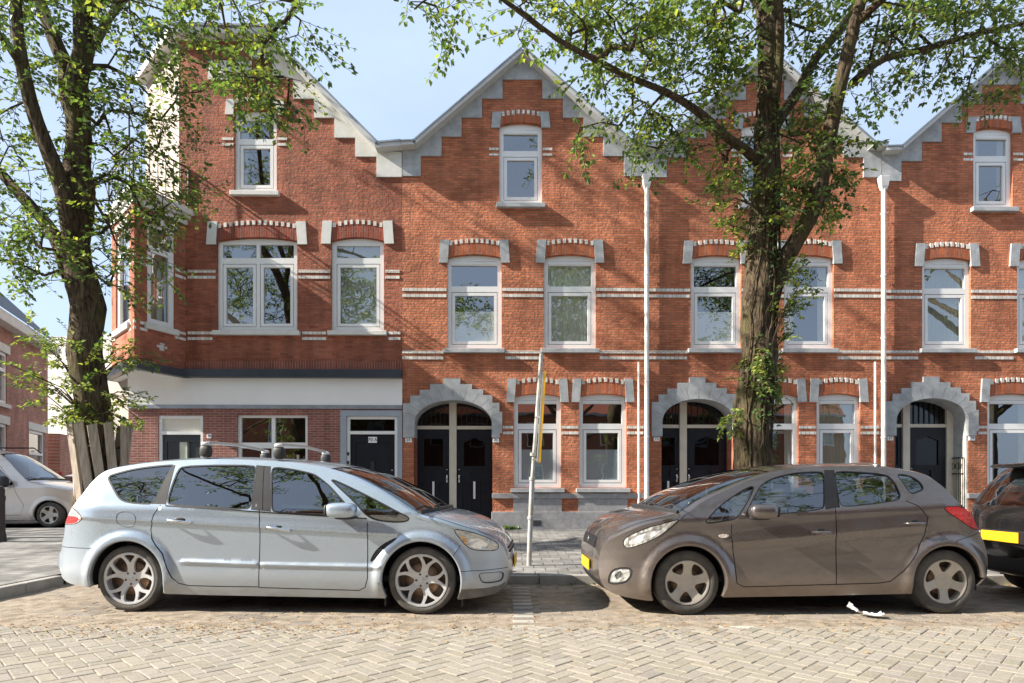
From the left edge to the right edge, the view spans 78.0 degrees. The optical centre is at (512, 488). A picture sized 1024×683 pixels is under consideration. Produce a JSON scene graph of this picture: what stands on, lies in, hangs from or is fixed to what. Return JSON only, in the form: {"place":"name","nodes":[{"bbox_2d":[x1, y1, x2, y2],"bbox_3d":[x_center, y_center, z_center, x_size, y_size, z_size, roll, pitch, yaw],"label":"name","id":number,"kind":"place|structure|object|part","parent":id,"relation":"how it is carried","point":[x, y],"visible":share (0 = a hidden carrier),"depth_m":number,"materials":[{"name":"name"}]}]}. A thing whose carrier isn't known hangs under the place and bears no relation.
{"place":"outdoors","nodes":[
{"label":"outdoors","id":0,"kind":"place"},
{"bbox_2d":[6,520,65,523],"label":"side street","id":1,"kind":"structure","parent":0,"point":[22,522],"depth_m":19.01,"materials":[{"name":"grey asphalt"}]},
{"bbox_2d":[0,447,73,527],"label":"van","id":2,"kind":"object","parent":1,"relation":"on","point":[33,487],"visible":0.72,"depth_m":16.87,"materials":[{"name":"beige paint"}]},
{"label":"side window","id":3,"kind":"part","parent":2,"relation":"part of","materials":[{"name":"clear glass"}]},
{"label":"front door","id":4,"kind":"part","parent":2,"relation":"part of","materials":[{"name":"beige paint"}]},
{"bbox_2d":[36,474,72,521],"bbox_3d":[-13.476,0.255,20.236,1.825,1.550,4.578,0,0,-10],"label":"car","id":5,"kind":"object","parent":1,"relation":"on","point":[69,477],"visible":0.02,"depth_m":19.55,"materials":[{"name":"white paint"}]},
{"bbox_2d":[106,22,402,490],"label":"corner house","id":6,"kind":"structure","parent":0,"point":[284,325],"depth_m":15.90,"materials":[{"name":"red brick"}]},
{"bbox_2d":[112,213,129,337],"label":"window","id":7,"kind":"structure","parent":6,"relation":"in","point":[123,314],"depth_m":15.61,"materials":[{"name":"white glass"}]},
{"bbox_2d":[144,217,178,335],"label":"window","id":8,"kind":"structure","parent":6,"relation":"in","point":[162,320],"depth_m":15.42,"materials":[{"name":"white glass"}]},
{"bbox_2d":[163,435,200,487],"bbox_3d":[-8.315,-0.207,15.951,0.959,2.275,0.040,0,0,-1],"label":"door","id":9,"kind":"structure","parent":6,"relation":"in","point":[174,446],"depth_m":15.95,"materials":[{"name":"grey paint"}]},
{"bbox_2d":[229,112,279,196],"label":"window","id":10,"kind":"structure","parent":6,"relation":"in","point":[243,144],"depth_m":15.96,"materials":[{"name":"white wood"}]},
{"bbox_2d":[212,239,299,335],"bbox_3d":[-6.407,-5.061,15.907,2.161,2.459,0.265,0,0,-1],"label":"window","id":11,"kind":"structure","parent":6,"relation":"in","point":[258,328],"depth_m":15.96,"materials":[{"name":"white wood"}]},
{"bbox_2d":[238,415,307,459],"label":"window","id":12,"kind":"structure","parent":6,"relation":"in","point":[240,417],"depth_m":15.97,"materials":[{"name":"white wood"}]},
{"bbox_2d":[327,239,386,335],"bbox_3d":[-3.896,-5.076,15.983,1.475,2.464,0.325,0,0,-1],"label":"window","id":13,"kind":"structure","parent":6,"relation":"in","point":[357,264],"depth_m":16.04,"materials":[{"name":"white glass"}]},
{"bbox_2d":[350,434,394,484],"bbox_3d":[-3.535,-0.228,16.002,1.122,2.264,0.110,0,0,-1],"label":"door","id":14,"kind":"structure","parent":6,"relation":"in","point":[373,452],"depth_m":16.03,"materials":[{"name":"black paint"}]},
{"bbox_2d":[6,524,538,583],"bbox_3d":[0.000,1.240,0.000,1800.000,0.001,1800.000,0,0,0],"label":"ground","id":15,"kind":"structure","parent":0,"point":[35,526],"depth_m":19.98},
{"bbox_2d":[0,292,59,526],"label":"brick house","id":16,"kind":"structure","parent":15,"relation":"on","point":[20,427],"depth_m":20.95,"materials":[{"name":"red brick"}]},
{"bbox_2d":[0,415,9,450],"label":"window","id":17,"kind":"structure","parent":16,"relation":"in","point":[3,419],"depth_m":19.76,"materials":[{"name":"white wood"}]},
{"bbox_2d":[0,342,11,408],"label":"window","id":18,"kind":"structure","parent":16,"relation":"in","point":[4,348],"depth_m":19.76,"materials":[{"name":"white glass"}]},
{"bbox_2d":[28,421,46,463],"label":"window","id":19,"kind":"structure","parent":16,"relation":"in","point":[35,438],"depth_m":22.55,"materials":[{"name":"white glass"}]},
{"bbox_2d":[48,433,71,475],"bbox_3d":[-19.019,-0.430,24.966,3.000,3.300,2.586,0,0,-15],"label":"garden annex","id":20,"kind":"object","parent":15,"relation":"on","point":[59,459],"visible":0.08,"depth_m":24.10,"materials":[{"name":"brick"}]},
{"bbox_2d":[47,334,111,434],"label":"cream building","id":21,"kind":"structure","parent":15,"relation":"on","point":[55,372],"depth_m":29.08,"materials":[{"name":"white paint"}]},
{"bbox_2d":[145,626,763,628],"bbox_3d":[1.190,1.230,5.550,15.532,0.027,0.092,0,0,0],"label":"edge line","id":22,"kind":"object","parent":15,"relation":"on","point":[745,627],"visible":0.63,"depth_m":5.57,"materials":[{"name":"paint"}]},
{"bbox_2d":[0,574,1010,598],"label":"kerb","id":23,"kind":"structure","parent":15,"relation":"on","point":[15,589],"depth_m":8.00,"materials":[{"name":"stone"}]},
{"bbox_2d":[236,623,968,625],"bbox_3d":[0.030,1.231,5.670,18.052,0.030,0.092,0,0,0],"label":"road edge course","id":24,"kind":"object","parent":15,"relation":"on","point":[616,624],"visible":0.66,"depth_m":5.67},
{"bbox_2d":[0,528,999,584],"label":"pavement","id":25,"kind":"structure","parent":0,"point":[28,553],"depth_m":10.64,"materials":[{"name":"tile"}]},
{"bbox_2d":[0,486,6,541],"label":"bollard","id":26,"kind":"object","parent":25,"relation":"on","point":[3,536],"visible":0.99,"depth_m":12.57,"materials":[{"name":"brown metal"}]},
{"bbox_2d":[66,416,133,502],"bbox_3d":[-6.834,-0.055,10.511,0.924,2.249,0.900,0,0,0],"label":"tree guard","id":27,"kind":"object","parent":25,"relation":"on","point":[78,445],"visible":0.41,"depth_m":10.16,"materials":[{"name":"brown wood"}]},
{"bbox_2d":[0,0,357,507],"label":"elm tree","id":28,"kind":"object","parent":25,"relation":"on","point":[75,183],"visible":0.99,"depth_m":10.22,"materials":[{"name":"green plant"}]},
{"bbox_2d":[527,353,545,565],"bbox_3d":[0.339,-0.357,9.050,0.283,3.106,0.420,0,0,0],"label":"sign pole","id":29,"kind":"object","parent":25,"relation":"on","point":[541,376],"visible":0.98,"depth_m":8.92,"materials":[{"name":"metal"}]},
{"bbox_2d":[393,0,1023,476],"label":"elm tree","id":30,"kind":"object","parent":25,"relation":"on","point":[815,190],"visible":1,"depth_m":9.73,"materials":[{"name":"green plant"}]},
{"bbox_2d":[740,63,791,466],"bbox_3d":[3.954,-2.882,9.920,0.844,7.564,0.727,0,0,0],"label":"ivy","id":31,"kind":"object","parent":30,"relation":"attached to","point":[778,239],"visible":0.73,"depth_m":9.76,"materials":[{"name":"green plant"}]},
{"bbox_2d":[0,625,1023,682],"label":"road","id":32,"kind":"structure","parent":0,"point":[691,647],"depth_m":4.60,"materials":[{"name":"beige brick"}]},
{"bbox_2d":[0,584,1023,630],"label":"parking strip","id":33,"kind":"object","parent":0,"point":[95,608],"visible":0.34,"depth_m":6.33,"materials":[{"name":"beige brick"}]},
{"bbox_2d":[57,441,516,613],"bbox_3d":[-2.366,0.359,7.078,4.818,1.722,2.287,0,0,3],"label":"people carrier","id":34,"kind":"object","parent":33,"relation":"on","point":[266,524],"visible":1,"depth_m":6.19,"materials":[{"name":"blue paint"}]},
{"bbox_2d":[110,466,171,502],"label":"side window","id":35,"kind":"structure","parent":34,"relation":"in","point":[143,485],"depth_m":6.31,"materials":[{"name":"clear glass"}]},
{"bbox_2d":[151,462,258,585],"bbox_3d":[-3.003,0.348,6.242,1.074,1.218,0.269,0,0,3],"label":"rear door","id":36,"kind":"structure","parent":34,"relation":"in","point":[199,546],"depth_m":6.18,"materials":[{"name":"blue paint"}]},
{"bbox_2d":[169,466,254,507],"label":"side window","id":37,"kind":"structure","parent":34,"relation":"in","point":[211,486],"depth_m":6.27,"materials":[{"name":"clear glass"}]},
{"bbox_2d":[272,468,342,514],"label":"side window","id":38,"kind":"structure","parent":34,"relation":"in","point":[293,491],"depth_m":6.20,"materials":[{"name":"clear glass"}]},
{"bbox_2d":[254,462,366,589],"bbox_3d":[-1.970,0.362,6.198,1.144,1.246,0.265,0,0,3],"label":"front door","id":39,"kind":"structure","parent":34,"relation":"in","point":[297,551],"depth_m":6.13,"materials":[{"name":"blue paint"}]},
{"bbox_2d":[338,470,400,557],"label":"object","id":40,"kind":"structure","parent":34,"relation":"in","point":[367,479],"depth_m":7.85,"materials":[{"name":"paint"}]},
{"bbox_2d":[334,481,407,520],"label":"side window","id":41,"kind":"structure","parent":34,"relation":"in","point":[376,510],"depth_m":6.12,"materials":[{"name":"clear glass"}]},
{"bbox_2d":[0,589,1021,641],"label":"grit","id":42,"kind":"object","parent":33,"relation":"on","point":[513,629],"visible":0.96,"depth_m":5.47,"materials":[{"name":"beige gravel"}]},
{"bbox_2d":[0,584,1023,652],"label":"fallen leaves","id":43,"kind":"object","parent":33,"relation":"on","point":[355,631],"visible":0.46,"depth_m":5.52,"materials":[{"name":"brown plant"}]},
{"bbox_2d":[513,595,533,628],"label":"bay line bricks","id":44,"kind":"object","parent":33,"relation":"on","point":[522,609],"visible":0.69,"depth_m":6.36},
{"bbox_2d":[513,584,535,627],"bbox_3d":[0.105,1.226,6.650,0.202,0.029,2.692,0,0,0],"label":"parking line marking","id":45,"kind":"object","parent":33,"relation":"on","point":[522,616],"visible":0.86,"depth_m":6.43,"materials":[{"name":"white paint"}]},
{"bbox_2d":[503,525,1006,584],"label":"weeds","id":46,"kind":"object","parent":33,"relation":"on","point":[506,527],"visible":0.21,"depth_m":15.86,"materials":[{"name":"green plant"}]},
{"bbox_2d":[581,463,987,613],"bbox_3d":[2.761,0.473,6.951,3.944,1.494,2.151,0,0,-2],"label":"hatchback","id":47,"kind":"object","parent":33,"relation":"on","point":[821,529],"visible":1,"depth_m":6.10,"materials":[{"name":"brown paint"}]},
{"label":"side window","id":48,"kind":"part","parent":47,"relation":"part of","materials":[{"name":"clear glass"}]},
{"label":"front door","id":49,"kind":"part","parent":47,"relation":"part of","materials":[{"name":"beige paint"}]},
{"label":"side window","id":50,"kind":"part","parent":47,"relation":"part of","materials":[{"name":"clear glass"}]},
{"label":"side window","id":51,"kind":"part","parent":47,"relation":"part of","materials":[{"name":"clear glass"}]},
{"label":"front door","id":52,"kind":"part","parent":47,"relation":"part of","materials":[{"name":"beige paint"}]},
{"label":"side window","id":53,"kind":"part","parent":47,"relation":"part of","materials":[{"name":"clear glass"}]},
{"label":"side window","id":54,"kind":"part","parent":47,"relation":"part of","materials":[{"name":"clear glass"}]},
{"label":"rear door","id":55,"kind":"part","parent":47,"relation":"part of","materials":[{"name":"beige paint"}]},
{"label":"side window","id":56,"kind":"part","parent":47,"relation":"part of","materials":[{"name":"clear glass"}]},
{"bbox_2d":[847,602,886,615],"bbox_3d":[3.356,1.139,5.994,0.322,0.113,0.130,0,0,19],"label":"crumpled paper","id":57,"kind":"object","parent":33,"relation":"on","point":[851,606],"visible":1,"depth_m":5.98,"materials":[{"name":"white paper"}]},
{"bbox_2d":[969,463,1023,587],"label":"hatchback","id":58,"kind":"object","parent":33,"relation":"on","point":[996,512],"visible":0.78,"depth_m":6.97,"materials":[{"name":"black paint"}]},
{"bbox_2d":[0,637,1023,682],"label":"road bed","id":59,"kind":"object","parent":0,"point":[251,644],"visible":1,"depth_m":4.48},
{"bbox_2d":[0,0,1023,336],"label":"sky","id":60,"kind":"structure","parent":0,"point":[390,95],"materials":[{"name":"blue"}]},
{"bbox_2d":[399,47,651,528],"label":"terraced house","id":61,"kind":"structure","parent":0,"point":[520,253],"depth_m":16.02,"materials":[{"name":"red brick"}]},
{"bbox_2d":[417,430,448,504],"bbox_3d":[-2.056,-0.347,16.469,0.826,2.365,0.128,0,0,-1],"label":"door","id":62,"kind":"structure","parent":61,"relation":"in","point":[432,445],"depth_m":16.49,"materials":[{"name":"black paint"}]},
{"bbox_2d":[444,256,504,352],"bbox_3d":[-0.959,-4.654,16.005,1.533,2.488,0.265,0,0,-1],"label":"window","id":63,"kind":"structure","parent":61,"relation":"in","point":[467,332],"depth_m":16.07,"materials":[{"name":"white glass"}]},
{"bbox_2d":[457,430,491,518],"bbox_3d":[-0.989,-0.347,16.488,0.914,2.365,0.128,0,0,-1],"label":"door","id":64,"kind":"structure","parent":61,"relation":"in","point":[474,447],"depth_m":16.51,"materials":[{"name":"black paint"}]},
{"bbox_2d":[496,125,544,208],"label":"window","id":65,"kind":"structure","parent":61,"relation":"in","point":[509,156],"depth_m":16.08,"materials":[{"name":"white wood"}]},
{"bbox_2d":[511,394,564,491],"bbox_3d":[0.638,-1.141,16.034,1.354,2.490,0.265,0,0,-1],"label":"window","id":66,"kind":"structure","parent":61,"relation":"in","point":[547,472],"depth_m":16.10,"materials":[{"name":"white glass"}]},
{"bbox_2d":[541,256,599,352],"bbox_3d":[1.458,-4.666,16.079,1.477,2.495,0.325,0,0,-1],"label":"window","id":67,"kind":"structure","parent":61,"relation":"in","point":[569,281],"depth_m":16.20,"materials":[{"name":"white glass"}]},
{"bbox_2d":[576,394,629,491],"bbox_3d":[2.294,-1.143,16.064,1.367,2.494,0.265,0,0,-1],"label":"window","id":68,"kind":"structure","parent":61,"relation":"in","point":[599,470],"depth_m":16.13,"materials":[{"name":"white glass"}]},
{"bbox_2d":[645,57,889,500],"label":"terraced house","id":69,"kind":"structure","parent":0,"point":[833,386],"depth_m":16.14,"materials":[{"name":"red brick"}]},
{"bbox_2d":[662,428,678,500],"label":"door","id":70,"kind":"structure","parent":69,"relation":"in","point":[670,438],"depth_m":16.60,"materials":[{"name":"black paint"}]},
{"bbox_2d":[687,428,726,498],"bbox_3d":[5.103,-0.366,16.598,1.060,2.415,0.128,0,0,-1],"label":"door","id":71,"kind":"structure","parent":69,"relation":"in","point":[705,455],"depth_m":16.62,"materials":[{"name":"black paint"}]},
{"bbox_2d":[688,257,741,352],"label":"window","id":72,"kind":"structure","parent":69,"relation":"in","point":[711,332],"depth_m":16.18,"materials":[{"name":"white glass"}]},
{"bbox_2d":[738,126,786,208],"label":"window","id":73,"kind":"structure","parent":69,"relation":"in","point":[746,131],"depth_m":16.18,"materials":[{"name":"white wood"}]},
{"bbox_2d":[771,395,796,463],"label":"window","id":74,"kind":"structure","parent":69,"relation":"in","point":[789,426],"depth_m":16.23,"materials":[{"name":"white wood"}]},
{"bbox_2d":[781,257,838,352],"bbox_3d":[7.569,-4.689,16.190,1.432,2.493,0.325,0,0,-1],"label":"window","id":75,"kind":"structure","parent":69,"relation":"in","point":[823,344],"depth_m":16.22,"materials":[{"name":"white glass"}]},
{"bbox_2d":[817,394,858,463],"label":"window","id":76,"kind":"structure","parent":69,"relation":"in","point":[837,414],"depth_m":16.32,"materials":[{"name":"white glass"}]},
{"bbox_2d":[881,55,1023,511],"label":"terraced house","id":77,"kind":"structure","parent":0,"point":[955,313],"depth_m":16.21,"materials":[{"name":"red brick"}]},
{"bbox_2d":[895,428,901,499],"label":"door","id":78,"kind":"structure","parent":77,"relation":"in","point":[898,439],"depth_m":16.70,"materials":[{"name":"black paint"}]},
{"bbox_2d":[910,428,945,492],"bbox_3d":[10.968,-0.376,16.702,0.984,2.447,0.128,0,0,-1],"label":"door","id":79,"kind":"structure","parent":77,"relation":"in","point":[927,445],"depth_m":16.72,"materials":[{"name":"black paint"}]},
{"bbox_2d":[919,259,976,352],"bbox_3d":[11.121,-4.678,16.252,1.427,2.444,0.325,0,0,-1],"label":"window","id":80,"kind":"structure","parent":77,"relation":"in","point":[945,282],"depth_m":16.30,"materials":[{"name":"white glass"}]},
{"bbox_2d":[970,130,1018,212],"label":"window","id":81,"kind":"structure","parent":77,"relation":"in","point":[1001,161],"depth_m":16.30,"materials":[{"name":"white glass"}]},
{"bbox_2d":[984,394,1023,488],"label":"window","id":82,"kind":"structure","parent":77,"relation":"in","point":[992,428],"depth_m":16.30,"materials":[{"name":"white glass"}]},
{"bbox_2d":[1014,260,1023,352],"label":"window","id":83,"kind":"structure","parent":77,"relation":"in","point":[1020,269],"depth_m":16.31,"materials":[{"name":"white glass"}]}
]}

